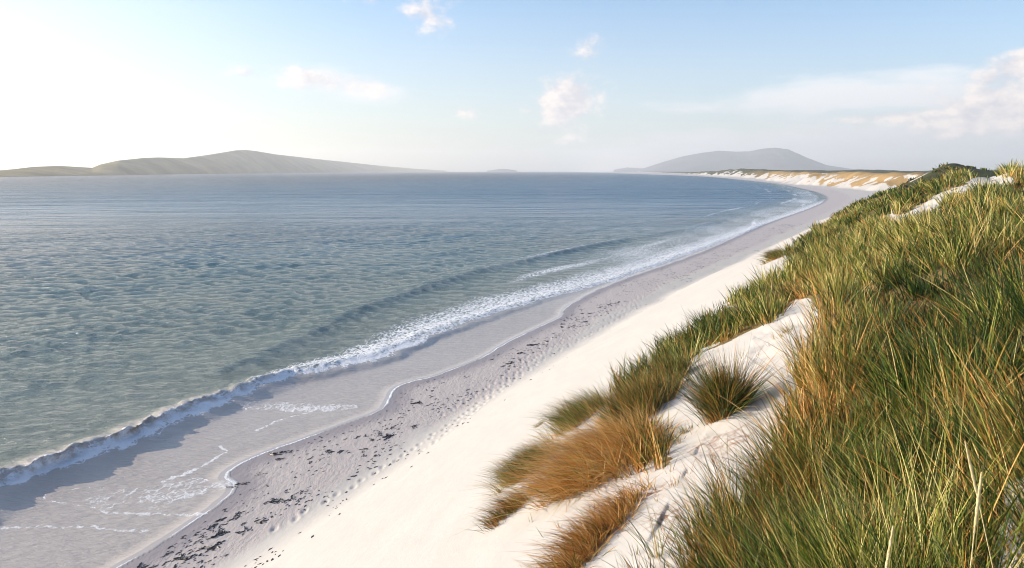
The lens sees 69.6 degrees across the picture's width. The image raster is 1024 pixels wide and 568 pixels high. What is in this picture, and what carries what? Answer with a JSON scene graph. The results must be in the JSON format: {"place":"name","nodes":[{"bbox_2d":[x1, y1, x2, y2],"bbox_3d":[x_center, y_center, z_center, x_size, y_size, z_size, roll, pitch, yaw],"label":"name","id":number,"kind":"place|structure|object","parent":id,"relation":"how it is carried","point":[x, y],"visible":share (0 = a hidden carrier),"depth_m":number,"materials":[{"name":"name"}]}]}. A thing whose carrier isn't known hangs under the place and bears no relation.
{"place":"outdoors","nodes":[
{"label":"outdoors","id":0,"kind":"place"},
{"bbox_2d":[0,150,445,176],"bbox_3d":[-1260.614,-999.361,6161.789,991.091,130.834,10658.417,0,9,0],"label":"island hill","id":1,"kind":"structure","parent":0,"point":[239,161],"depth_m":3355.61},
{"bbox_2d":[0,172,825,567],"bbox_3d":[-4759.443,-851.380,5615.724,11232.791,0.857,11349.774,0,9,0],"label":"sea","id":2,"kind":"structure","parent":0,"point":[176,350],"depth_m":71.88,"materials":[{"name":"liquid"}]},
{"bbox_2d":[487,169,516,171],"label":"islet","id":3,"kind":"object","parent":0,"point":[502,170],"visible":0.93,"depth_m":8798.39,"materials":[{"name":"grey stone"}]},
{"bbox_2d":[0,0,1023,171],"label":"sky","id":4,"kind":"structure","parent":0,"point":[446,85],"materials":[{"name":"blue"}]},
{"bbox_2d":[123,163,1023,567],"bbox_3d":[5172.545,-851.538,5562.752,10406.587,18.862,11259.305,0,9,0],"label":"ground","id":5,"kind":"structure","parent":0,"point":[409,511],"depth_m":25.77,"materials":[{"name":"beige sand"}]},
{"bbox_2d":[198,545,220,550],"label":"seaweed clump","id":6,"kind":"object","parent":5,"relation":"on","point":[207,547],"visible":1,"depth_m":24.30,"materials":[{"name":"black plant"}]},
{"bbox_2d":[211,529,229,537],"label":"seaweed clump","id":7,"kind":"object","parent":5,"relation":"on","point":[219,532],"visible":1,"depth_m":25.35,"materials":[{"name":"black plant"}]},
{"bbox_2d":[268,451,285,455],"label":"seaweed clump","id":8,"kind":"object","parent":5,"relation":"on","point":[273,453],"visible":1,"depth_m":32.84,"materials":[{"name":"black plant"}]},
{"bbox_2d":[382,434,393,439],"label":"seaweed clump","id":9,"kind":"object","parent":5,"relation":"on","point":[389,435],"visible":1,"depth_m":34.39,"materials":[{"name":"black plant"}]},
{"bbox_2d":[142,224,801,567],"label":"wrack crumbs","id":10,"kind":"object","parent":5,"relation":"on","point":[201,561],"visible":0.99,"depth_m":30.93,"materials":[{"name":"black plant"}]},
{"bbox_2d":[468,473,541,533],"bbox_3d":[-0.158,3.647,12.455,1.123,0.726,2.153,7,11,37],"label":"grass clump","id":11,"kind":"object","parent":5,"relation":"on","point":[493,513],"visible":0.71,"depth_m":12.19,"materials":[{"name":"brown plant"}]},
{"bbox_2d":[475,430,560,495],"bbox_3d":[0.103,3.645,15.165,1.498,0.978,2.714,6,10,33],"label":"grass clump","id":12,"kind":"object","parent":5,"relation":"on","point":[509,468],"visible":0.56,"depth_m":14.88,"materials":[{"name":"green plant"}]},
{"bbox_2d":[520,378,620,441],"bbox_3d":[1.252,3.077,18.279,2.001,1.275,3.585,6,10,32],"label":"grass clump","id":13,"kind":"object","parent":5,"relation":"on","point":[562,416],"visible":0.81,"depth_m":17.99,"materials":[{"name":"green plant"}]},
{"bbox_2d":[447,386,694,534],"bbox_3d":[1.102,2.727,12.082,4.486,1.672,4.647,0,9,0],"label":"grass clump","id":14,"kind":"object","parent":5,"relation":"on","point":[581,463],"visible":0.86,"depth_m":11.62,"materials":[{"name":"brown plant"}]},
{"bbox_2d":[509,469,666,567],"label":"grass strip","id":15,"kind":"object","parent":5,"relation":"on","point":[581,545],"depth_m":8.66,"materials":[{"name":"brown plant"}]},
{"bbox_2d":[580,362,688,430],"bbox_3d":[2.432,2.253,15.085,2.381,1.569,3.263,3,9,18],"label":"grass clump","id":16,"kind":"object","parent":5,"relation":"on","point":[653,395],"visible":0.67,"depth_m":14.77,"materials":[{"name":"green plant"}]},
{"bbox_2d":[607,426,688,481],"bbox_3d":[2.069,2.548,11.240,0.904,0.588,1.953,6,11,36],"label":"grass strip","id":17,"kind":"object","parent":5,"relation":"on","point":[647,459],"depth_m":11.17,"materials":[{"name":"brown plant"}]},
{"bbox_2d":[529,320,773,556],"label":"sparse grass","id":18,"kind":"structure","parent":5,"relation":"on","point":[666,473],"depth_m":9.49,"materials":[{"name":"beige plant"}]},
{"bbox_2d":[622,341,709,383],"bbox_3d":[3.600,1.933,17.252,1.941,1.321,2.174,4,10,23],"label":"grass clump","id":19,"kind":"object","parent":5,"relation":"on","point":[668,360],"visible":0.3,"depth_m":17.14,"materials":[{"name":"green plant"}]},
{"bbox_2d":[676,421,698,433],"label":"grass sprig","id":20,"kind":"object","parent":5,"relation":"on","point":[685,428],"depth_m":11.78,"materials":[{"name":"beige plant"}]},
{"bbox_2d":[632,336,765,507],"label":"dead grass litter","id":21,"kind":"object","parent":5,"relation":"on","point":[682,455],"visible":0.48,"depth_m":9.85,"materials":[{"name":"beige plant"}]},
{"bbox_2d":[633,333,796,427],"bbox_3d":[3.260,1.526,11.492,3.047,1.514,2.681,-5,10,-30],"label":"grass tuft","id":22,"kind":"object","parent":5,"relation":"on","point":[706,398],"visible":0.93,"depth_m":11.33,"materials":[{"name":"green plant"}]},
{"bbox_2d":[553,405,907,565],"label":"edge grass","id":23,"kind":"structure","parent":5,"relation":"on","point":[704,526],"depth_m":6.94,"materials":[{"name":"green plant"}]},
{"bbox_2d":[752,246,784,265],"bbox_3d":[13.886,-1.569,39.591,1.932,1.174,3.785,5,10,28],"label":"grass tongue","id":24,"kind":"object","parent":5,"relation":"on","point":[772,254],"depth_m":39.15,"materials":[{"name":"green plant"}]},
{"bbox_2d":[540,216,1023,567],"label":"marram grass","id":25,"kind":"structure","parent":5,"relation":"on","point":[969,362],"depth_m":6.31,"materials":[{"name":"green plant"}]},
{"bbox_2d":[772,322,798,337],"bbox_3d":[5.770,0.945,15.722,0.662,0.498,0.690,-6,11,-36],"label":"grass sprig","id":26,"kind":"object","parent":5,"relation":"on","point":[784,330],"depth_m":15.71,"materials":[{"name":"beige plant"}]},
{"bbox_2d":[583,159,1023,421],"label":"dune grass","id":27,"kind":"structure","parent":5,"relation":"on","point":[836,252],"depth_m":19.26,"materials":[{"name":"green plant"}]},
{"bbox_2d":[885,525,893,567],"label":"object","id":28,"kind":"object","parent":5,"relation":"on","point":[889,551],"visible":1,"depth_m":1.96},
{"bbox_2d":[821,162,996,223],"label":"ridge grass","id":29,"kind":"structure","parent":5,"relation":"on","point":[868,200],"depth_m":93.67,"materials":[{"name":"green plant"}]},
{"bbox_2d":[970,472,982,567],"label":"grass blade","id":30,"kind":"object","parent":5,"relation":"on","point":[978,499],"visible":1,"depth_m":1.99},
{"bbox_2d":[964,441,993,567],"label":"grass blade","id":31,"kind":"object","parent":5,"relation":"on","point":[972,472],"visible":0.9,"depth_m":2.10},
{"bbox_2d":[614,148,862,171],"bbox_3d":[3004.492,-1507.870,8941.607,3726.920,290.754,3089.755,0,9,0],"label":"mountain","id":32,"kind":"structure","parent":0,"point":[775,159],"depth_m":8467.01,"materials":[{"name":"grey stone"}]},
{"bbox_2d":[675,467,1023,567],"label":"foreground grass","id":33,"kind":"structure","parent":0,"point":[895,542],"depth_m":3.32,"materials":[{"name":"green plant"}]}
]}

